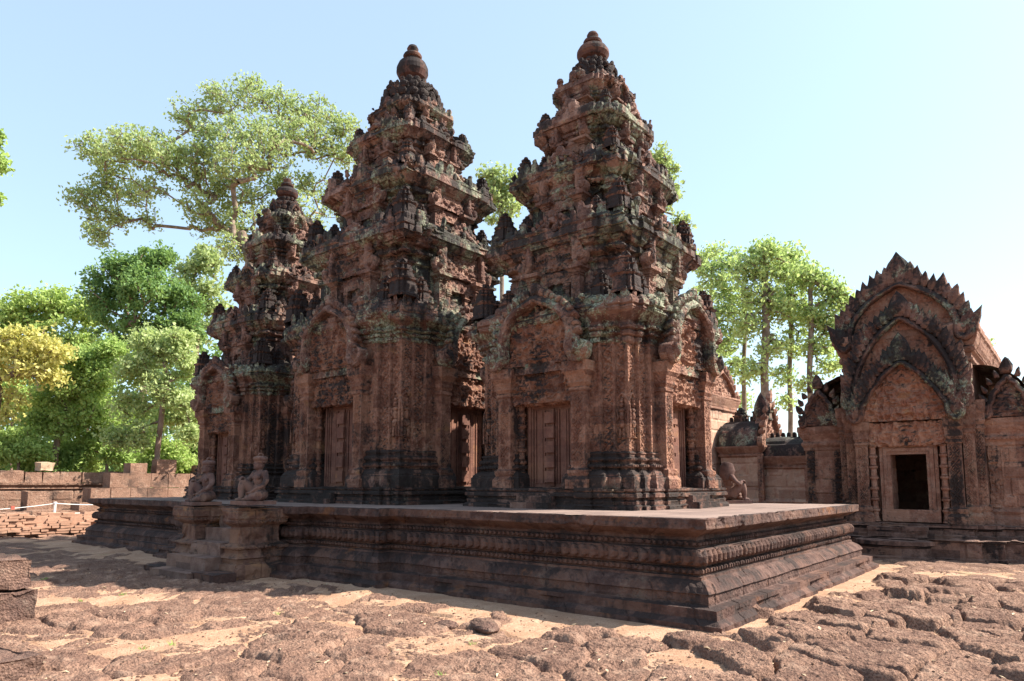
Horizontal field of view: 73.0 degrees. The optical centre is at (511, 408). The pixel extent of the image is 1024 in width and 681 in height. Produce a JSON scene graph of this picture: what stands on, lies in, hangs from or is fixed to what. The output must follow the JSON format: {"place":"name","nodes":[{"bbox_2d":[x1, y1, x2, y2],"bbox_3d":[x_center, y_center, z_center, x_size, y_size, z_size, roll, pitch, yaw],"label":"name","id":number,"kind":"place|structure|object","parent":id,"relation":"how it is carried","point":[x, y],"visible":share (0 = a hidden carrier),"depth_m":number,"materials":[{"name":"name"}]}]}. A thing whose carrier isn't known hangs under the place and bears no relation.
{"place":"outdoors","nodes":[
{"label":"outdoors","id":0,"kind":"place"},
{"bbox_2d":[182,178,321,499],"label":"shrine tower","id":1,"kind":"structure","parent":0,"point":[241,404],"depth_m":17.30,"materials":[{"name":"stone"}]},
{"bbox_2d":[190,356,243,486],"bbox_3d":[-7.235,0.326,17.206,2.004,3.233,0.735,-5,-8,39],"label":"doorway","id":2,"kind":"structure","parent":1,"relation":"in","point":[217,409],"depth_m":17.23,"materials":[{"name":"stone"}]},
{"bbox_2d":[281,377,294,471],"bbox_3d":[-4.962,0.352,17.445,0.735,3.233,2.004,-5,-8,39],"label":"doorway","id":3,"kind":"structure","parent":1,"relation":"in","point":[288,400],"depth_m":16.70,"materials":[{"name":"stone"}]},
{"bbox_2d":[0,487,1023,680],"bbox_3d":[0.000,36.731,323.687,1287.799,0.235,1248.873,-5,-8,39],"label":"ground","id":4,"kind":"structure","parent":0,"point":[59,561],"depth_m":6.81,"materials":[{"name":"brown stone"}]},
{"bbox_2d":[0,128,14,206],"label":"bushy tree","id":5,"kind":"object","parent":4,"relation":"on","point":[4,169],"visible":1,"depth_m":31.50,"materials":[{"name":"green plant"}]},
{"bbox_2d":[1,378,34,469],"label":"leafy shrub","id":6,"kind":"object","parent":4,"relation":"on","point":[25,388],"visible":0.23,"depth_m":31.05,"materials":[{"name":"green plant"}]},
{"bbox_2d":[0,588,37,624],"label":"laterite block","id":7,"kind":"object","parent":4,"relation":"on","point":[18,604],"depth_m":7.58,"materials":[{"name":"brown stone"}]},
{"bbox_2d":[0,553,31,591],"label":"laterite block","id":8,"kind":"object","parent":7,"relation":"on","point":[14,571],"depth_m":7.63,"materials":[{"name":"brown stone"}]},
{"bbox_2d":[0,647,43,680],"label":"laterite block","id":9,"kind":"object","parent":4,"relation":"on","point":[14,666],"depth_m":5.37,"materials":[{"name":"brown stone"}]},
{"bbox_2d":[0,425,59,469],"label":"leafy shrub","id":10,"kind":"object","parent":4,"relation":"on","point":[21,444],"visible":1,"depth_m":25.64,"materials":[{"name":"green plant"}]},
{"bbox_2d":[20,491,49,510],"bbox_3d":[-15.664,3.351,22.711,0.630,1.277,0.651,-5,-8,39],"label":"laterite block","id":11,"kind":"object","parent":4,"relation":"on","point":[32,498],"depth_m":22.55,"materials":[{"name":"brown stone"}]},
{"bbox_2d":[6,454,68,471],"bbox_3d":[-18.370,3.087,26.860,2.663,2.883,1.890,0,-6,4],"label":"leafy shrub","id":12,"kind":"object","parent":4,"relation":"on","point":[26,466],"visible":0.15,"depth_m":26.56,"materials":[{"name":"green plant"}]},
{"bbox_2d":[0,321,79,429],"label":"yellow tree","id":13,"kind":"object","parent":4,"relation":"on","point":[51,351],"visible":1,"depth_m":25.11,"materials":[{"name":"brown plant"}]},
{"bbox_2d":[0,511,97,537],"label":"brick ruin","id":14,"kind":"object","parent":4,"relation":"on","point":[40,524],"visible":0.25,"depth_m":19.70,"materials":[{"name":"brown brick"}]},
{"bbox_2d":[0,502,91,511],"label":"rope barrier","id":15,"kind":"object","parent":14,"relation":"on","point":[54,507],"visible":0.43,"depth_m":20.34,"materials":[{"name":"fabric"}]},
{"bbox_2d":[0,508,97,514],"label":"wall footing","id":16,"kind":"object","parent":4,"relation":"on","point":[32,512],"depth_m":22.26,"materials":[{"name":"brown stone"}]},
{"bbox_2d":[0,280,109,440],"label":"bushy tree","id":17,"kind":"object","parent":4,"relation":"on","point":[54,304],"visible":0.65,"depth_m":38.26,"materials":[{"name":"green plant"}]},
{"bbox_2d":[0,470,122,510],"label":"enclosure wall","id":18,"kind":"structure","parent":4,"relation":"on","point":[65,489],"depth_m":23.98,"materials":[{"name":"brown stone"}]},
{"bbox_2d":[34,462,54,470],"bbox_3d":[-16.303,2.034,24.148,0.372,0.329,0.508,-2,-7,22],"label":"pale rock","id":19,"kind":"object","parent":18,"relation":"on","point":[44,466],"visible":1,"depth_m":24.02,"materials":[{"name":"beige stone"}]},
{"bbox_2d":[11,332,136,471],"bbox_3d":[-17.192,0.773,27.125,4.712,7.548,2.247,0,-6,0],"label":"leafy tree","id":20,"kind":"object","parent":4,"relation":"on","point":[89,370],"visible":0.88,"depth_m":26.82,"materials":[{"name":"green plant"}]},
{"bbox_2d":[48,438,105,471],"bbox_3d":[-17.917,2.897,27.907,2.943,3.490,2.107,1,-6,-10],"label":"leafy shrub","id":21,"kind":"object","parent":4,"relation":"on","point":[85,468],"visible":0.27,"depth_m":27.61,"materials":[{"name":"green plant"}]},
{"bbox_2d":[58,411,148,471],"bbox_3d":[-16.247,2.291,27.992,3.876,4.714,1.870,0,-6,-3],"label":"leafy tree","id":22,"kind":"object","parent":4,"relation":"on","point":[87,444],"visible":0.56,"depth_m":27.56,"materials":[{"name":"green plant"}]},
{"bbox_2d":[0,329,221,487],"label":"woodland","id":23,"kind":"object","parent":4,"relation":"on","point":[111,468],"visible":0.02,"depth_m":45.61,"materials":[{"name":"green plant"}]},
{"bbox_2d":[97,408,165,445],"bbox_3d":[-16.829,2.356,29.877,3.172,4.994,1.946,0,-6,-3],"label":"leafy shrub","id":24,"kind":"object","parent":4,"relation":"on","point":[146,422],"visible":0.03,"depth_m":30.09,"materials":[{"name":"green plant"}]},
{"bbox_2d":[70,473,194,510],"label":"block wall","id":25,"kind":"structure","parent":4,"relation":"on","point":[119,485],"depth_m":24.60,"materials":[{"name":"brown stone"}]},
{"bbox_2d":[123,463,147,472],"bbox_3d":[-13.573,2.165,24.963,0.519,0.382,0.596,-5,-8,36],"label":"laterite block","id":26,"kind":"object","parent":25,"relation":"on","point":[135,467],"depth_m":24.79,"materials":[{"name":"brown stone"}]},
{"bbox_2d":[151,459,176,473],"bbox_3d":[-12.949,2.174,25.739,0.569,0.535,0.711,-5,-8,40],"label":"laterite block","id":27,"kind":"object","parent":25,"relation":"on","point":[164,466],"depth_m":25.53,"materials":[{"name":"brown stone"}]},
{"bbox_2d":[190,465,197,473],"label":"laterite block","id":28,"kind":"structure","parent":25,"relation":"on","point":[193,468],"depth_m":26.61,"materials":[{"name":"brown stone"}]},
{"bbox_2d":[70,239,210,443],"bbox_3d":[-18.482,-1.669,34.456,6.332,13.997,4.710,-3,-7,25],"label":"bushy tree","id":29,"kind":"object","parent":4,"relation":"on","point":[136,277],"visible":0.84,"depth_m":34.08,"materials":[{"name":"green plant"}]},
{"bbox_2d":[91,320,202,487],"bbox_3d":[-13.436,0.538,26.027,4.410,7.779,2.372,0,-6,1],"label":"leafy tree","id":30,"kind":"object","parent":4,"relation":"on","point":[176,345],"visible":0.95,"depth_m":25.96,"materials":[{"name":"green plant"}]},
{"bbox_2d":[134,434,197,487],"bbox_3d":[-13.337,2.764,26.870,2.796,3.530,2.012,2,-7,-20],"label":"leafy shrub","id":31,"kind":"object","parent":4,"relation":"on","point":[186,461],"visible":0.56,"depth_m":26.63,"materials":[{"name":"green plant"}]},
{"bbox_2d":[146,386,198,487],"bbox_3d":[-14.864,1.946,30.977,3.189,6.046,1.957,1,-6,-11],"label":"leafy shrub","id":32,"kind":"object","parent":4,"relation":"on","point":[171,420],"visible":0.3,"depth_m":30.78,"materials":[{"name":"green plant"}]},
{"bbox_2d":[173,436,197,463],"bbox_3d":[-13.134,2.697,28.870,3.156,4.097,2.034,1,-6,-6],"label":"leafy shrub","id":33,"kind":"object","parent":4,"relation":"on","point":[192,451],"visible":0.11,"depth_m":28.56,"materials":[{"name":"green plant"}]},
{"bbox_2d":[167,242,233,393],"bbox_3d":[-17.495,-1.873,38.434,3.741,15.264,3.071,1,-6,-10],"label":"bushy tree","id":34,"kind":"object","parent":4,"relation":"on","point":[204,258],"visible":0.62,"depth_m":38.74,"materials":[{"name":"green plant"}]},
{"bbox_2d":[56,69,366,266],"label":"spreading tree","id":35,"kind":"object","parent":4,"relation":"on","point":[231,227],"visible":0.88,"depth_m":46.78,"materials":[{"name":"green plant"}]},
{"bbox_2d":[41,577,476,675],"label":"weeds","id":36,"kind":"object","parent":4,"relation":"on","point":[172,643],"visible":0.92,"depth_m":6.49,"materials":[{"name":"plant"}]},
{"bbox_2d":[434,620,458,629],"bbox_3d":[-0.690,2.268,7.243,0.282,0.101,0.208,-2,-6,14],"label":"loose stone","id":37,"kind":"object","parent":4,"relation":"on","point":[450,624],"visible":0.8,"depth_m":7.18,"materials":[{"name":"brown stone"}]},
{"bbox_2d":[71,497,878,632],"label":"temple terrace","id":38,"kind":"structure","parent":4,"relation":"on","point":[720,569],"depth_m":9.63,"materials":[{"name":"stone"}]},
{"bbox_2d":[181,457,221,505],"bbox_3d":[-5.476,1.290,12.247,0.511,0.841,0.599,6,-8,-42],"label":"guardian statue","id":39,"kind":"object","parent":38,"relation":"on","point":[204,494],"visible":1,"depth_m":12.19,"materials":[{"name":"stone"}]},
{"bbox_2d":[230,453,275,504],"bbox_3d":[-4.192,1.141,11.256,0.599,0.841,0.511,-6,-8,42],"label":"guardian statue","id":40,"kind":"object","parent":38,"relation":"on","point":[256,493],"visible":1,"depth_m":11.20,"materials":[{"name":"stone"}]},
{"bbox_2d":[273,44,505,504],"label":"shrine tower","id":41,"kind":"structure","parent":38,"relation":"on","point":[387,364],"depth_m":14.02,"materials":[{"name":"stone"}]},
{"bbox_2d":[291,295,371,487],"bbox_3d":[-3.549,-0.339,13.864,2.285,3.834,0.740,-5,-8,39],"label":"doorway","id":42,"kind":"structure","parent":41,"relation":"in","point":[331,369],"depth_m":13.89,"materials":[{"name":"stone"}]},
{"bbox_2d":[432,304,484,487],"bbox_3d":[-0.822,-0.308,14.152,0.740,3.834,2.285,-5,-8,39],"label":"doorway","id":43,"kind":"structure","parent":41,"relation":"in","point":[459,387],"depth_m":13.89,"materials":[{"name":"stone"}]},
{"bbox_2d":[719,462,752,503],"bbox_3d":[4.356,1.466,13.622,0.539,0.798,0.599,0,-6,-4],"label":"guardian statue","id":44,"kind":"object","parent":38,"relation":"on","point":[728,478],"visible":0.92,"depth_m":13.48,"materials":[{"name":"stone"}]},
{"bbox_2d":[470,617,499,633],"bbox_3d":[-0.280,2.252,7.165,0.281,0.128,0.624,2,-7,-18],"label":"loose stone","id":45,"kind":"object","parent":4,"relation":"on","point":[484,625],"visible":1,"depth_m":7.01,"materials":[{"name":"brown stone"}]},
{"bbox_2d":[475,160,523,302],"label":"bushy tree","id":46,"kind":"object","parent":4,"relation":"on","point":[502,196],"visible":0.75,"depth_m":49.56,"materials":[{"name":"green plant"}]},
{"bbox_2d":[0,566,1015,680],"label":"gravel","id":47,"kind":"structure","parent":4,"relation":"on","point":[408,652],"depth_m":6.54,"materials":[{"name":"brown stone"}]},
{"bbox_2d":[2,568,1020,680],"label":"leaf litter","id":48,"kind":"object","parent":4,"relation":"on","point":[497,674],"visible":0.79,"depth_m":6.30,"materials":[{"name":"brown plant"}]},
{"bbox_2d":[650,140,697,231],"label":"bushy tree","id":49,"kind":"object","parent":4,"relation":"on","point":[666,161],"visible":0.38,"depth_m":49.63,"materials":[{"name":"green plant"}]},
{"bbox_2d":[688,239,754,410],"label":"slender tree","id":50,"kind":"object","parent":4,"relation":"on","point":[703,255],"visible":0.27,"depth_m":52.85,"materials":[{"name":"green plant"}]},
{"bbox_2d":[694,245,759,411],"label":"slender tree","id":51,"kind":"object","parent":4,"relation":"on","point":[720,284],"visible":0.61,"depth_m":44.63,"materials":[{"name":"green plant"}]},
{"bbox_2d":[710,366,807,503],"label":"gallery building","id":52,"kind":"structure","parent":4,"relation":"on","point":[762,453],"depth_m":21.48,"materials":[{"name":"stone"}]},
{"bbox_2d":[718,233,804,397],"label":"slender tree","id":53,"kind":"object","parent":4,"relation":"on","point":[762,256],"visible":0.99,"depth_m":40.53,"materials":[{"name":"green plant"}]},
{"bbox_2d":[769,238,823,436],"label":"slender tree","id":54,"kind":"object","parent":4,"relation":"on","point":[788,376],"visible":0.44,"depth_m":42.45,"materials":[{"name":"green plant"}]},
{"bbox_2d":[786,258,854,400],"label":"slender tree","id":55,"kind":"object","parent":4,"relation":"on","point":[835,292],"visible":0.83,"depth_m":40.50,"materials":[{"name":"green plant"}]},
{"bbox_2d":[796,252,1023,564],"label":"library building","id":56,"kind":"structure","parent":4,"relation":"on","point":[910,430],"depth_m":14.63,"materials":[{"name":"stone"}]},
{"bbox_2d":[0,0,1023,441],"label":"sky","id":57,"kind":"structure","parent":0,"point":[862,133],"materials":[{"name":"blue"}]},
{"bbox_2d":[463,31,728,510],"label":"shrine tower","id":58,"kind":"structure","parent":0,"point":[595,337],"depth_m":11.17,"materials":[{"name":"stone"}]},
{"bbox_2d":[480,367,484,383],"bbox_3d":[0.255,-0.104,13.254,0.735,3.233,2.004,-5,-8,39],"label":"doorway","id":59,"kind":"structure","parent":58,"relation":"in","point":[482,371],"depth_m":12.69,"materials":[{"name":"stone"}]},
{"bbox_2d":[484,283,594,488],"bbox_3d":[0.496,-0.351,10.995,2.004,3.233,0.735,-5,-8,39],"label":"doorway","id":60,"kind":"structure","parent":58,"relation":"in","point":[546,369],"depth_m":11.00,"materials":[{"name":"stone"}]},
{"bbox_2d":[651,288,724,488],"bbox_3d":[2.769,-0.325,11.235,0.735,3.233,2.004,-5,-8,39],"label":"doorway","id":61,"kind":"structure","parent":58,"relation":"in","point":[688,367],"depth_m":11.28,"materials":[{"name":"stone"}]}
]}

